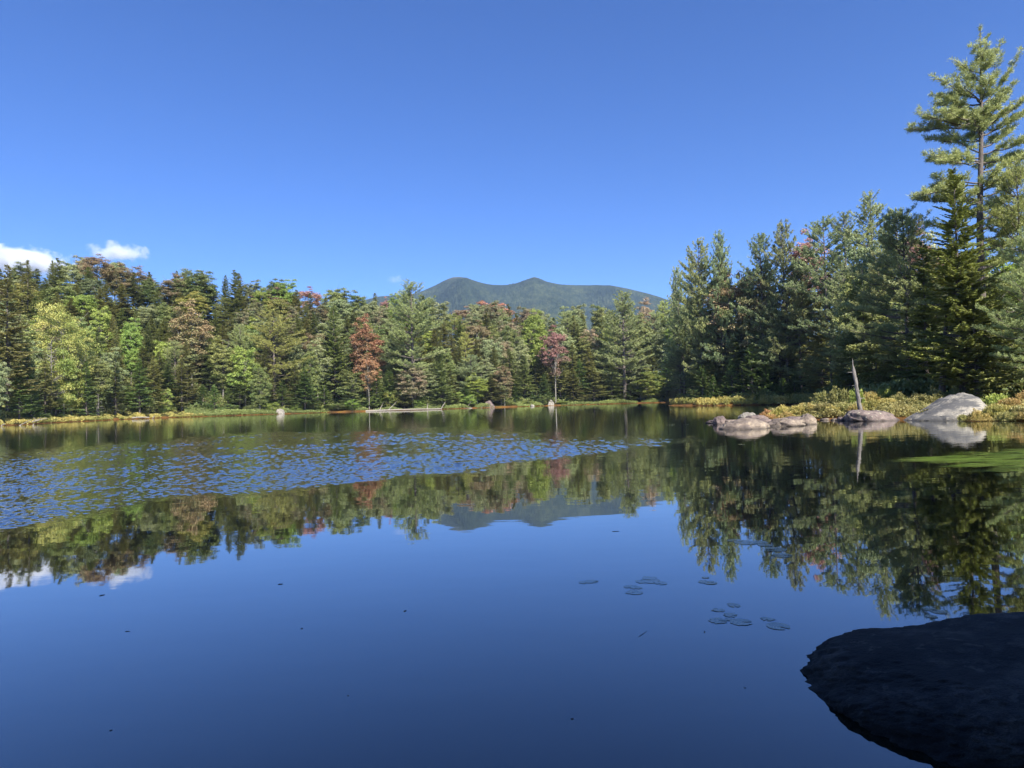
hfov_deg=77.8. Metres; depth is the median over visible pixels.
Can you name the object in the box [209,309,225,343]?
spruce tree
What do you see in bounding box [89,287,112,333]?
spruce tree
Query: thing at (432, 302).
pine tree
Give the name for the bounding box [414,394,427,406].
fir tree
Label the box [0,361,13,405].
maple tree
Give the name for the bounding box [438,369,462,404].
spruce tree
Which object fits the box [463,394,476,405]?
sapling
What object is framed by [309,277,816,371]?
mountain
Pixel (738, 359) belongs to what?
spruce tree
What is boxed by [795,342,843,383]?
pine tree
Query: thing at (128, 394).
fir tree
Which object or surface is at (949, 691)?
boulder
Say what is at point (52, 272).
spruce tree
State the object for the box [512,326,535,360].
maple tree
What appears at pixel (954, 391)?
bog shrub
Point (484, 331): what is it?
maple tree
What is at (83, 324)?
maple tree
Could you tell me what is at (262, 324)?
maple tree
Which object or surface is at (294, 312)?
maple tree
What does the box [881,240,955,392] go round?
spruce tree
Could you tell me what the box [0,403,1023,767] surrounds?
water
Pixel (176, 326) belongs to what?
maple tree
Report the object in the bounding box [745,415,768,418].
boulder
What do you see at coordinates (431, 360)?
spruce tree
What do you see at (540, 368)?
spruce tree
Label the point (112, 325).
spruce tree
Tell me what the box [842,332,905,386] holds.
maple tree
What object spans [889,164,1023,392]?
spruce tree
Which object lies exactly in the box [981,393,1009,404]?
bog shrub
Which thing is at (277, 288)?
maple tree
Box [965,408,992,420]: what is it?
bog shrub
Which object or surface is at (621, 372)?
spruce tree
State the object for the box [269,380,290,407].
fir tree
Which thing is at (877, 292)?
pine tree
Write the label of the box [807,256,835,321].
pine tree
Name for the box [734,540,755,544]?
lily pad
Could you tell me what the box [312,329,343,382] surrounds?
maple tree
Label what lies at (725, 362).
spruce tree
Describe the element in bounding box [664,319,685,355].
maple tree
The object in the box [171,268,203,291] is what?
pine tree
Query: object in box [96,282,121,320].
spruce tree
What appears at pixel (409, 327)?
maple tree
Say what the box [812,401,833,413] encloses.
bog shrub
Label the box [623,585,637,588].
lily pad
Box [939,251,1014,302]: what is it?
pine tree
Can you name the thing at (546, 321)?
maple tree
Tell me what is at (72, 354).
pine tree
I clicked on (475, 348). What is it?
spruce tree
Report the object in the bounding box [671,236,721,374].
pine tree
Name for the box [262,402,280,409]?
sapling
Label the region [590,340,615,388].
spruce tree
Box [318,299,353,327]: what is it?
maple tree
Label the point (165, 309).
maple tree
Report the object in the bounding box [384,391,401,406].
sapling
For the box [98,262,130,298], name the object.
maple tree
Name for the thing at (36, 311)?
spruce tree
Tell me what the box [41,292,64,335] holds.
spruce tree
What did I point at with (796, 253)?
tree
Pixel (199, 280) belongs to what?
maple tree
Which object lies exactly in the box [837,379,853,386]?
spruce tree
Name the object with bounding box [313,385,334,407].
fir tree
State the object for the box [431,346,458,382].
maple tree
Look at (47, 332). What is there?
maple tree
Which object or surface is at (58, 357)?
maple tree
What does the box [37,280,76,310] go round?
maple tree
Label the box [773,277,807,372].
spruce tree
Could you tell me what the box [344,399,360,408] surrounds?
sapling
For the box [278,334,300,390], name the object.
spruce tree
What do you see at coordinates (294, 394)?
spruce tree
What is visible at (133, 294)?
spruce tree
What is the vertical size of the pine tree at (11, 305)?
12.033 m
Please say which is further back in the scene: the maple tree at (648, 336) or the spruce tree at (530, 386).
the maple tree at (648, 336)
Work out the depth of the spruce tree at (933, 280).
71.11 m
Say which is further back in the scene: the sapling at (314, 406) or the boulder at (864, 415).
the sapling at (314, 406)
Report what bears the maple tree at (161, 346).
on the ground at (671, 394)
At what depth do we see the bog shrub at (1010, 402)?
36.72 m
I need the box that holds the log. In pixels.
[366,400,440,410]
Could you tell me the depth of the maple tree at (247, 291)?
222.30 m
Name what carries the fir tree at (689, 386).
on the ground at (671, 394)
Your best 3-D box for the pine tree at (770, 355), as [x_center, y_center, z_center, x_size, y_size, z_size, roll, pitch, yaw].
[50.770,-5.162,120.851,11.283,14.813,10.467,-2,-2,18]
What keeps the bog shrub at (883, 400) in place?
on the ground at (671, 394)
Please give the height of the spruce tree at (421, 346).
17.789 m
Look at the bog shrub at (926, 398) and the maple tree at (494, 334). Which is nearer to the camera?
the bog shrub at (926, 398)
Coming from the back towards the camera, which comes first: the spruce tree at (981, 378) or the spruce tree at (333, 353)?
the spruce tree at (333, 353)
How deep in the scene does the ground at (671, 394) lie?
186.24 m
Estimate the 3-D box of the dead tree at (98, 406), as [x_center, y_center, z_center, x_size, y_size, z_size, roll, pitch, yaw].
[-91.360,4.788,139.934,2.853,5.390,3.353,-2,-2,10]
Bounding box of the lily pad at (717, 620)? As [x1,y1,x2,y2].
[708,618,726,623]
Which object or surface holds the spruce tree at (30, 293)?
on the ground at (671, 394)
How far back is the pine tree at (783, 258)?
119.76 m
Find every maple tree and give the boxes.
[0,320,26,380]
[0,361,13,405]
[2,278,36,292]
[3,261,41,302]
[9,283,41,314]
[12,313,28,349]
[14,315,42,376]
[24,315,44,347]
[29,300,104,414]
[29,341,55,413]
[36,322,59,344]
[36,334,69,393]
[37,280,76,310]
[51,323,74,372]
[57,364,88,413]
[58,259,86,289]
[64,291,101,321]
[67,316,98,368]
[72,255,99,293]
[78,278,107,303]
[80,253,116,285]
[80,355,114,414]
[89,305,113,356]
[94,347,129,401]
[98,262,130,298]
[107,261,133,298]
[118,317,144,382]
[125,265,155,303]
[134,305,161,330]
[136,275,161,304]
[148,302,178,331]
[152,338,179,385]
[156,272,188,306]
[167,279,203,305]
[167,298,214,386]
[172,270,219,314]
[172,290,212,331]
[206,335,236,397]
[226,308,254,344]
[226,345,260,405]
[235,316,262,342]
[240,279,262,317]
[244,324,277,372]
[247,299,265,322]
[247,315,277,345]
[247,362,273,408]
[249,287,270,313]
[254,330,286,383]
[263,278,283,300]
[264,287,291,302]
[264,293,293,336]
[269,279,300,309]
[279,302,302,334]
[283,339,306,390]
[294,332,324,368]
[298,286,322,316]
[300,346,322,401]
[302,337,333,401]
[307,305,331,332]
[312,314,344,349]
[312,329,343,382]
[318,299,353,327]
[319,287,347,314]
[332,340,355,380]
[334,370,367,402]
[344,290,371,323]
[344,323,360,364]
[349,313,386,403]
[356,301,389,330]
[357,353,381,408]
[362,325,386,366]
[364,308,391,338]
[371,352,395,400]
[379,320,400,355]
[380,296,391,318]
[382,338,405,386]
[386,293,405,329]
[395,367,427,407]
[399,314,423,346]
[404,355,427,396]
[406,298,420,334]
[413,327,438,354]
[421,368,448,399]
[426,301,452,350]
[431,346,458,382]
[449,306,491,332]
[460,313,481,355]
[464,372,488,403]
[465,319,492,355]
[466,304,491,325]
[472,301,518,325]
[474,336,506,376]
[474,357,500,400]
[478,324,499,352]
[479,300,508,334]
[489,336,514,367]
[491,365,513,405]
[497,318,521,342]
[498,324,521,372]
[510,339,531,381]
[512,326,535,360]
[516,305,538,344]
[520,309,547,380]
[531,308,554,347]
[535,325,569,402]
[553,325,577,372]
[555,306,584,352]
[563,303,586,339]
[568,335,594,376]
[579,329,600,372]
[589,302,613,345]
[607,315,632,358]
[624,312,645,349]
[628,351,649,400]
[633,368,665,397]
[635,297,660,337]
[636,323,660,366]
[652,327,676,370]
[657,303,679,351]
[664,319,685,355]
[699,273,756,391]
[730,264,777,385]
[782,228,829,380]
[829,273,884,384]
[835,236,881,327]
[839,271,896,371]
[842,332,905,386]
[866,301,909,370]
[886,230,942,317]
[897,326,957,381]
[903,220,943,307]
[930,293,1021,361]
[942,242,1004,286]
[975,273,1017,307]
[984,237,1018,280]
[987,265,1020,307]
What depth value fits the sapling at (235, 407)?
171.59 m
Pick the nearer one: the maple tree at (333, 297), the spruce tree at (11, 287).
the spruce tree at (11, 287)
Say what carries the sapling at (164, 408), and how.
on the ground at (671, 394)
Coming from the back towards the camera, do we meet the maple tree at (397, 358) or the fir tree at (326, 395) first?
the maple tree at (397, 358)
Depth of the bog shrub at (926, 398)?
45.44 m
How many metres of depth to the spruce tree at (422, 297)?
236.79 m
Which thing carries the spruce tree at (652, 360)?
on the ground at (671, 394)
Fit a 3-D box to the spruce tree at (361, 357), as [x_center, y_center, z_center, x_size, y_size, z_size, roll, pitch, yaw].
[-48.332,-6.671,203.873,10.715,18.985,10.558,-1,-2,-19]
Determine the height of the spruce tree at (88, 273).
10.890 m
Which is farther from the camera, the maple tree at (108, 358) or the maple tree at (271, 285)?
the maple tree at (271, 285)
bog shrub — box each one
[760,409,772,415]
[766,414,777,419]
[769,404,789,416]
[777,411,795,417]
[782,403,805,415]
[799,403,814,413]
[810,390,832,403]
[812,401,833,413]
[823,385,849,403]
[824,405,843,415]
[834,402,853,411]
[843,405,865,411]
[848,387,864,404]
[861,398,881,409]
[863,391,881,400]
[876,398,895,403]
[877,386,896,398]
[885,392,908,400]
[898,396,924,405]
[906,391,935,402]
[927,385,949,400]
[947,385,964,395]
[957,414,967,420]
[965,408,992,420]
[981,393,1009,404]
[981,403,1010,417]
[992,411,1023,420]
[994,397,1022,405]
[1007,390,1023,402]
[1013,409,1023,418]
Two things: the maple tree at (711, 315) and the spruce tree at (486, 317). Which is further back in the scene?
the spruce tree at (486, 317)
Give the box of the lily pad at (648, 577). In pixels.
[642,576,656,579]
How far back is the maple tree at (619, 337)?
259.51 m
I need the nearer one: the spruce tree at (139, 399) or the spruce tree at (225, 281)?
the spruce tree at (139, 399)
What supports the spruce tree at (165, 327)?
on the ground at (671, 394)
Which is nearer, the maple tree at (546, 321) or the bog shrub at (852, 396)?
the bog shrub at (852, 396)
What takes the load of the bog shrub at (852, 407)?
on the ground at (671, 394)
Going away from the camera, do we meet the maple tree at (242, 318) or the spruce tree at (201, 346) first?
the spruce tree at (201, 346)
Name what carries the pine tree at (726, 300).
on the ground at (671, 394)
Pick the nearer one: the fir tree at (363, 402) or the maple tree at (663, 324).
the fir tree at (363, 402)
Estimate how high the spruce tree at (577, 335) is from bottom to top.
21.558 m
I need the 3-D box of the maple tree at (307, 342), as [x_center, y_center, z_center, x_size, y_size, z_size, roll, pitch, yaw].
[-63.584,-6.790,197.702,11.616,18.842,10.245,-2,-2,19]
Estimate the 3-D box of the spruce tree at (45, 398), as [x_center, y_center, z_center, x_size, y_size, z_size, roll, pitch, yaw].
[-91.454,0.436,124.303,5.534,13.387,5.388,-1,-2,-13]
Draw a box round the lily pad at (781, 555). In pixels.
[772,553,792,557]
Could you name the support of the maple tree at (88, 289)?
on the ground at (671, 394)
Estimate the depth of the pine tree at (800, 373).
114.51 m
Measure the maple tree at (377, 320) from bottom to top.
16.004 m
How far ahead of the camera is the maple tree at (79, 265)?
194.84 m
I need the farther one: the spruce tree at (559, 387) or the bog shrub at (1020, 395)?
the spruce tree at (559, 387)
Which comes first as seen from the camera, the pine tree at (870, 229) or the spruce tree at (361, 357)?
the pine tree at (870, 229)
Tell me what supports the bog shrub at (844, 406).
on the ground at (671, 394)
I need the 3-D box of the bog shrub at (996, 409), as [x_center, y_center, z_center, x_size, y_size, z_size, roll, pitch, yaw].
[26.622,1.480,34.953,1.738,0.905,1.519,0,-2,-37]
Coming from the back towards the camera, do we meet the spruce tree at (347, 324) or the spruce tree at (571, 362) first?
the spruce tree at (571, 362)
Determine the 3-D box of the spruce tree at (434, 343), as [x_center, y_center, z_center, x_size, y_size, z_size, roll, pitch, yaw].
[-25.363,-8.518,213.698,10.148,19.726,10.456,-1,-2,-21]
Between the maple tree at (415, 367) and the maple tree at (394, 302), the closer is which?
the maple tree at (415, 367)
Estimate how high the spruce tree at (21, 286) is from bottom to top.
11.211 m
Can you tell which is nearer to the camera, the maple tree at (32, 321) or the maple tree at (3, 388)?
the maple tree at (3, 388)
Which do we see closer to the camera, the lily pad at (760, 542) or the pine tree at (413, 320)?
the lily pad at (760, 542)
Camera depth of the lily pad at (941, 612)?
4.88 m
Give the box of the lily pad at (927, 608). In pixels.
[921,607,935,610]
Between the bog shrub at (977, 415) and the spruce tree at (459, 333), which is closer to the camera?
the bog shrub at (977, 415)
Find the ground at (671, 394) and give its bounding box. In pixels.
[0,303,1023,425]
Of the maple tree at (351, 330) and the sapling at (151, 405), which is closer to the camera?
the sapling at (151, 405)
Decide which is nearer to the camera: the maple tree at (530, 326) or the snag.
the snag
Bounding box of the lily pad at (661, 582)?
[655,581,666,584]
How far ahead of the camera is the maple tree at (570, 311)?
263.25 m
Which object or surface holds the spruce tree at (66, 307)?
on the ground at (671, 394)
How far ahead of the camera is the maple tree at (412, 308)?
239.08 m
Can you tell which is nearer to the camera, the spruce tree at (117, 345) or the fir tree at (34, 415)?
the fir tree at (34, 415)
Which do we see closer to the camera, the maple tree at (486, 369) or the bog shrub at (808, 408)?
the bog shrub at (808, 408)
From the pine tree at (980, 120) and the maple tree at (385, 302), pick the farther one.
the maple tree at (385, 302)
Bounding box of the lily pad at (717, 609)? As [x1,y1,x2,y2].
[711,608,724,611]
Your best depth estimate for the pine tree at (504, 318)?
246.14 m
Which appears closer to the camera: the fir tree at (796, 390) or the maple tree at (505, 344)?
the fir tree at (796, 390)
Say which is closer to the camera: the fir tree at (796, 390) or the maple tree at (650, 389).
the fir tree at (796, 390)
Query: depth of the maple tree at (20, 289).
168.99 m
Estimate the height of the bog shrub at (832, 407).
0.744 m
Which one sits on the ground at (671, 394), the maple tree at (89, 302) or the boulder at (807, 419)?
the maple tree at (89, 302)
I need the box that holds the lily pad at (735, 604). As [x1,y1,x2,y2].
[727,603,739,606]
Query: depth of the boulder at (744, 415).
44.03 m
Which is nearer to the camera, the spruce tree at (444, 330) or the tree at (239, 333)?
the tree at (239, 333)
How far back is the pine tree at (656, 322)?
252.00 m
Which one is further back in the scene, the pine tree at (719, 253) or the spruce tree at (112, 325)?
the spruce tree at (112, 325)
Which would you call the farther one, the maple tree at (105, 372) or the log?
the log
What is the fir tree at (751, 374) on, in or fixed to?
on the ground at (671, 394)
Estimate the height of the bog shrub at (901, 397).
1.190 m
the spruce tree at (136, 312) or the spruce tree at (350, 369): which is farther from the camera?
the spruce tree at (350, 369)
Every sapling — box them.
[141,399,157,413]
[155,388,173,412]
[222,404,238,408]
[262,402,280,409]
[290,404,303,409]
[306,403,322,409]
[329,403,347,409]
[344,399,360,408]
[367,396,383,406]
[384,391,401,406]
[413,400,426,406]
[428,399,442,405]
[450,392,463,403]
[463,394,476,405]
[502,399,514,404]
[536,394,548,403]
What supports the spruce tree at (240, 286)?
on the ground at (671, 394)
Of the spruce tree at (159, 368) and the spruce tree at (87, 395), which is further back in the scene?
the spruce tree at (159, 368)
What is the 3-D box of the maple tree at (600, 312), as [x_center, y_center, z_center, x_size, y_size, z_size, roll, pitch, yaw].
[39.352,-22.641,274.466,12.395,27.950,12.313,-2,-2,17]
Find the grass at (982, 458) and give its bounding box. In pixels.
[906,449,1023,469]
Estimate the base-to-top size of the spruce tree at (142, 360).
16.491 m
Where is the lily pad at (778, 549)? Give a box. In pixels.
[765,547,785,551]
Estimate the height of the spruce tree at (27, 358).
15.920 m
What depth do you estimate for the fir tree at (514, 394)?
218.26 m
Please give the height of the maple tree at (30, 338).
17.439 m
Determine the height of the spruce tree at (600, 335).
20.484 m
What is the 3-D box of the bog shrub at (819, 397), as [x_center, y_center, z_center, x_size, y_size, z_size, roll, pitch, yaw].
[26.549,1.297,53.975,2.513,1.698,2.197,-2,-2,22]
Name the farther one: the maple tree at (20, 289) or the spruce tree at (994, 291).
the maple tree at (20, 289)
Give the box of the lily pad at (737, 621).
[730,618,751,624]
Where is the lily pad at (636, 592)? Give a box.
[627,590,642,594]
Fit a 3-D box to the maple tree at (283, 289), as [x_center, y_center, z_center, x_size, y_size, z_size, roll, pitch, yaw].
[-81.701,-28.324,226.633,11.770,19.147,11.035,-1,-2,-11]
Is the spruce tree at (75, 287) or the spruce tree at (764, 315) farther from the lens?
the spruce tree at (75, 287)
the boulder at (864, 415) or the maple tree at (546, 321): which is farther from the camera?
the maple tree at (546, 321)
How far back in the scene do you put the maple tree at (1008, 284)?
66.95 m
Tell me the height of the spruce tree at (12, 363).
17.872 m
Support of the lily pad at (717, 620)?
on the water
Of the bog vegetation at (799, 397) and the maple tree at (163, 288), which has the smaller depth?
the bog vegetation at (799, 397)
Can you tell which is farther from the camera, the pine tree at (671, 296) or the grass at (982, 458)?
the pine tree at (671, 296)
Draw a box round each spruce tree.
[0,264,45,417]
[0,326,17,410]
[0,348,18,410]
[1,364,37,419]
[8,286,17,317]
[10,329,34,407]
[13,274,35,305]
[15,259,43,325]
[15,337,39,417]
[28,295,45,328]
[32,268,46,300]
[33,353,60,413]
[36,278,53,304]
[37,258,67,298]
[38,260,61,293]
[38,289,58,319]
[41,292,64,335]
[52,306,82,335]
[63,298,83,320]
[64,284,85,312]
[74,361,99,415]
[77,266,104,298]
[78,309,94,347]
[88,328,107,397]
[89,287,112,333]
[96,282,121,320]
[102,315,125,371]
[106,355,127,413]
[107,326,132,399]
[110,284,134,317]
[110,308,135,354]
[123,310,151,359]
[123,342,160,401]
[123,358,157,412]
[124,272,146,310]
[135,271,158,306]
[136,323,156,379]
[140,356,172,412]
[142,290,169,322]
[143,318,159,355]
[146,325,169,370]
[146,352,177,398]
[150,318,173,356]
[150,360,184,406]
[160,284,177,311]
[168,292,186,323]
[168,305,194,341]
[170,358,195,410]
[172,342,203,402]
[188,324,208,366]
[193,338,225,396]
[205,288,229,320]
[208,325,235,375]
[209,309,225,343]
[211,270,248,334]
[217,275,233,315]
[223,314,238,367]
[224,273,248,314]
[226,361,252,408]
[240,297,248,324]
[240,346,261,390]
[256,348,278,406]
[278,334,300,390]
[282,358,306,407]
[288,367,323,409]
[290,290,304,329]
[290,314,303,344]
[296,319,315,344]
[299,293,317,330]
[299,302,312,338]
[309,312,319,339]
[314,305,362,402]
[316,297,328,334]
[322,306,344,345]
[322,347,349,398]
[338,351,370,398]
[341,291,355,337]
[341,315,351,348]
[342,310,361,333]
[349,337,365,390]
[359,351,378,397]
[364,362,388,407]
[380,359,406,396]
[380,367,401,405]
[391,369,416,407]
[397,327,410,376]
[414,295,439,341]
[415,336,429,379]
[417,351,438,396]
[425,330,446,382]
[425,347,456,406]
[426,323,445,360]
[433,320,450,351]
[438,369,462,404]
[445,333,459,376]
[452,321,469,360]
[453,343,466,389]
[467,339,484,391]
[469,321,490,363]
[481,374,505,401]
[482,312,494,336]
[485,346,506,398]
[500,349,526,393]
[503,313,521,351]
[505,304,512,322]
[515,353,537,396]
[531,349,553,390]
[536,336,551,370]
[536,375,556,402]
[539,352,565,393]
[546,318,565,356]
[546,353,575,399]
[561,368,584,399]
[564,316,581,360]
[564,343,582,390]
[566,358,588,398]
[574,323,587,375]
[575,314,592,354]
[578,347,605,399]
[582,366,606,400]
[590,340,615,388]
[593,319,607,349]
[599,364,624,399]
[613,343,633,393]
[626,335,651,392]
[637,349,666,397]
[653,357,672,393]
[666,292,705,377]
[685,336,721,395]
[697,331,725,393]
[714,359,741,396]
[718,316,760,391]
[727,297,759,378]
[732,284,780,358]
[753,367,778,390]
[768,338,808,389]
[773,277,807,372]
[797,302,834,389]
[809,274,841,361]
[826,306,882,384]
[828,333,853,388]
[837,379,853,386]
[863,326,905,390]
[874,324,939,388]
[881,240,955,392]
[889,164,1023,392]
[924,249,954,305]
[926,267,1023,397]
[965,279,1019,397]
[1005,288,1022,326]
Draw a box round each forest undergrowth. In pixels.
[0,300,678,418]
[676,343,1023,398]
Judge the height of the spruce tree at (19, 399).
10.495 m
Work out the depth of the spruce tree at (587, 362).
236.74 m
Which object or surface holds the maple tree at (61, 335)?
on the ground at (671, 394)
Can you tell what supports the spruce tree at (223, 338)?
on the ground at (671, 394)
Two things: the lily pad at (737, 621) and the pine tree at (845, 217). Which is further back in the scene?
the pine tree at (845, 217)
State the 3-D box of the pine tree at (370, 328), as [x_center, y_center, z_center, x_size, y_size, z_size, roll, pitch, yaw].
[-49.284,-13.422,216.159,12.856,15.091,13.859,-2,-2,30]
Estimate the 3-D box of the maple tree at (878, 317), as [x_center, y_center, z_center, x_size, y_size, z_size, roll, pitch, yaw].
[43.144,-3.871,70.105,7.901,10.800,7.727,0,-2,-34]
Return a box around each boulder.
[276,409,284,413]
[484,400,494,407]
[713,416,725,424]
[719,418,770,429]
[738,412,755,418]
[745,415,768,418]
[759,419,770,422]
[768,418,805,426]
[785,416,800,418]
[800,413,816,424]
[800,612,1023,767]
[835,417,843,420]
[843,410,899,420]
[904,393,986,420]
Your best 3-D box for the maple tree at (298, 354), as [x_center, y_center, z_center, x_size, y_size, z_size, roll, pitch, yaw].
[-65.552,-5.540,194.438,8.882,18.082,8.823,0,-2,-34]
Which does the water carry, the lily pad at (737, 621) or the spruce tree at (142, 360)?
the lily pad at (737, 621)
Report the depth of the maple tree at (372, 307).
228.18 m
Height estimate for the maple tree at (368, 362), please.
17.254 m
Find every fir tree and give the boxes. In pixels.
[17,374,45,417]
[41,380,73,416]
[118,382,140,410]
[191,384,215,407]
[204,385,225,409]
[217,388,237,408]
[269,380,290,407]
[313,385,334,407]
[358,394,366,406]
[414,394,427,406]
[454,387,478,404]
[508,386,523,400]
[621,384,644,400]
[678,374,697,397]
[685,364,718,399]
[702,376,721,397]
[717,359,741,395]
[729,343,772,396]
[752,358,778,393]
[775,378,794,395]
[780,371,805,394]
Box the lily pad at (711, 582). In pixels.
[703,581,716,583]
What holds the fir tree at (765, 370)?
on the ground at (671, 394)
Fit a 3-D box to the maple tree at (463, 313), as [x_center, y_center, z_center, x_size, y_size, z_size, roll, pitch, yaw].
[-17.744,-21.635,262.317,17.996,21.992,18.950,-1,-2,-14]
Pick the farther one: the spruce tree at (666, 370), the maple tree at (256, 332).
the spruce tree at (666, 370)
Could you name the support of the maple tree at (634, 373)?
on the ground at (671, 394)
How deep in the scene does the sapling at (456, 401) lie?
201.21 m
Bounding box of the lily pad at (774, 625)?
[766,622,789,629]
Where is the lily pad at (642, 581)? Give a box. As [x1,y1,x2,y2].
[635,579,648,582]
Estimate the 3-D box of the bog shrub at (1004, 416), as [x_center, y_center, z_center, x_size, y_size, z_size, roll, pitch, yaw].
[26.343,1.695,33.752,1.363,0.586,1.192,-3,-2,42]
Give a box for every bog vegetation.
[0,404,203,424]
[669,390,839,404]
[768,399,1023,418]
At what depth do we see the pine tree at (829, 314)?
97.07 m
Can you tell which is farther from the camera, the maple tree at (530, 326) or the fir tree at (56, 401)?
the maple tree at (530, 326)
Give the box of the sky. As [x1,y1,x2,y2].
[0,0,1023,318]
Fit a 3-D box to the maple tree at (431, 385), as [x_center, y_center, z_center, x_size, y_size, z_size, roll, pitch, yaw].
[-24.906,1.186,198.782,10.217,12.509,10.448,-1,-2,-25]
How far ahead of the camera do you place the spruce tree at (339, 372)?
197.45 m
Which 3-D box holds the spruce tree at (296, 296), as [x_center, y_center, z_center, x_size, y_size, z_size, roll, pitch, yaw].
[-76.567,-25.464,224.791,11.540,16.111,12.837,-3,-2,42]
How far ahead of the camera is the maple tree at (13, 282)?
179.55 m
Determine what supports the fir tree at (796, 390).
on the ground at (671, 394)
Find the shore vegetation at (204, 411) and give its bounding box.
[184,398,662,416]
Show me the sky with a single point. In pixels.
(366, 147)
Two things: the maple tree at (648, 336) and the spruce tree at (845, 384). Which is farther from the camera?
the maple tree at (648, 336)
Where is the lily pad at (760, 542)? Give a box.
[751,541,768,543]
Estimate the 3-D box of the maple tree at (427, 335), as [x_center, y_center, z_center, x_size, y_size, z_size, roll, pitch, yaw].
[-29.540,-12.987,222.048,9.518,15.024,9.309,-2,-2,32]
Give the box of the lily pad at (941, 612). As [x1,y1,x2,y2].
[931,609,946,613]
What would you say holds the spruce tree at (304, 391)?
on the ground at (671, 394)
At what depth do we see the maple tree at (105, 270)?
192.73 m
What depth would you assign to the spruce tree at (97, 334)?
151.44 m
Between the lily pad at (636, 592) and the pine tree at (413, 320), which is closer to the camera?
the lily pad at (636, 592)
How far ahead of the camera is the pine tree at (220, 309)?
207.20 m
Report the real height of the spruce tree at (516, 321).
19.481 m
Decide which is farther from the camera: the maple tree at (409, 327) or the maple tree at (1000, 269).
the maple tree at (409, 327)
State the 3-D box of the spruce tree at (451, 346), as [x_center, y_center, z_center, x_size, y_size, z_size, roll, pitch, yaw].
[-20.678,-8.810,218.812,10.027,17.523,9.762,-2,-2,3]
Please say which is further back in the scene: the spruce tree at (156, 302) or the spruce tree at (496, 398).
the spruce tree at (496, 398)
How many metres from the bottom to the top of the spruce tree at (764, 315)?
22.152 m
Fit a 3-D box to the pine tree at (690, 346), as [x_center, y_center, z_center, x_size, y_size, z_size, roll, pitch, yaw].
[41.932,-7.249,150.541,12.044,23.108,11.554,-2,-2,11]
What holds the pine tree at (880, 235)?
on the ground at (671, 394)
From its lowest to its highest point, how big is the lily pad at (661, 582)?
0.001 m
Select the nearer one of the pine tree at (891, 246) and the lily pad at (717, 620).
the lily pad at (717, 620)
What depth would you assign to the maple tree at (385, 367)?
199.49 m
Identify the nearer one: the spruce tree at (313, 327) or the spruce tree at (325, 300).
the spruce tree at (313, 327)
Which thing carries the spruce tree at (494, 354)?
on the ground at (671, 394)
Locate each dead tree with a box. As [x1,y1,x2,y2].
[40,340,65,412]
[90,397,104,415]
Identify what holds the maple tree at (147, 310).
on the ground at (671, 394)
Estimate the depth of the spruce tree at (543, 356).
243.63 m
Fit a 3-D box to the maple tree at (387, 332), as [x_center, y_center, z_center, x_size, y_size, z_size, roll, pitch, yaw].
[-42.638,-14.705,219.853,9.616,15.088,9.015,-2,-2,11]
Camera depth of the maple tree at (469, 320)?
240.41 m
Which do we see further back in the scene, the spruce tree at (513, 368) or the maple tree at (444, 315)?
the maple tree at (444, 315)
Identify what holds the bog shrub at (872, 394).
on the ground at (671, 394)
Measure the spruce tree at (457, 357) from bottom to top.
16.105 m
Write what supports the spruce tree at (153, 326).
on the ground at (671, 394)
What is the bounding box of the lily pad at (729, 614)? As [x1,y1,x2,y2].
[724,613,737,616]
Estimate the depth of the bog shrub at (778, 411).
46.20 m
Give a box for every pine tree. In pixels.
[0,298,21,320]
[56,333,80,396]
[69,344,95,394]
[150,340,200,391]
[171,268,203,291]
[207,297,239,331]
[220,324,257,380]
[230,308,316,403]
[358,322,385,352]
[376,279,450,407]
[413,297,448,332]
[439,312,468,354]
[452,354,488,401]
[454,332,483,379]
[490,309,511,337]
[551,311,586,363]
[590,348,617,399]
[591,290,655,398]
[597,326,622,377]
[614,328,647,377]
[638,312,667,379]
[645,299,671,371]
[651,347,699,394]
[662,265,698,393]
[663,306,706,394]
[666,262,730,345]
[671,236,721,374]
[691,259,748,377]
[699,229,740,394]
[728,232,784,372]
[743,297,803,390]
[748,319,805,383]
[756,218,813,389]
[760,259,829,388]
[779,213,855,368]
[786,357,826,393]
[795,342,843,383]
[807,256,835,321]
[811,265,858,388]
[822,209,874,317]
[831,189,899,288]
[838,203,960,380]
[848,250,902,370]
[867,206,918,302]
[878,285,961,368]
[904,23,1023,388]
[905,297,982,391]
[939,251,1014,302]
[970,227,1023,368]
[972,153,1023,387]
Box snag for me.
[847,358,862,409]
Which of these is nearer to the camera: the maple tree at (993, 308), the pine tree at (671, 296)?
the maple tree at (993, 308)
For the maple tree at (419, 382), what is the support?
on the ground at (671, 394)
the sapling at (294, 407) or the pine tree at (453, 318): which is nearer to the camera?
the sapling at (294, 407)
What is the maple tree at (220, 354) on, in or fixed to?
on the ground at (671, 394)
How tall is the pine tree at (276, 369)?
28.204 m
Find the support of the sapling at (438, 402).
on the ground at (671, 394)
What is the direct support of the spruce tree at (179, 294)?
on the ground at (671, 394)
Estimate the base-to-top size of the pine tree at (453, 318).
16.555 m
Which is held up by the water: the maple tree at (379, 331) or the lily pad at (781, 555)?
the lily pad at (781, 555)
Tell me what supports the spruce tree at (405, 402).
on the ground at (671, 394)
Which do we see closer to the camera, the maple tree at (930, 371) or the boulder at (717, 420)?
the boulder at (717, 420)
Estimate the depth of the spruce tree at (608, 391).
235.56 m
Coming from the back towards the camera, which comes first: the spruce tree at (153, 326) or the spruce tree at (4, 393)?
the spruce tree at (153, 326)
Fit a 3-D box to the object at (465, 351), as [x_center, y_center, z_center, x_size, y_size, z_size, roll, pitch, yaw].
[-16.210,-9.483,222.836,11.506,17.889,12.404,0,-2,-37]
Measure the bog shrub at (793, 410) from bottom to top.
0.940 m
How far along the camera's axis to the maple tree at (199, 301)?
199.88 m

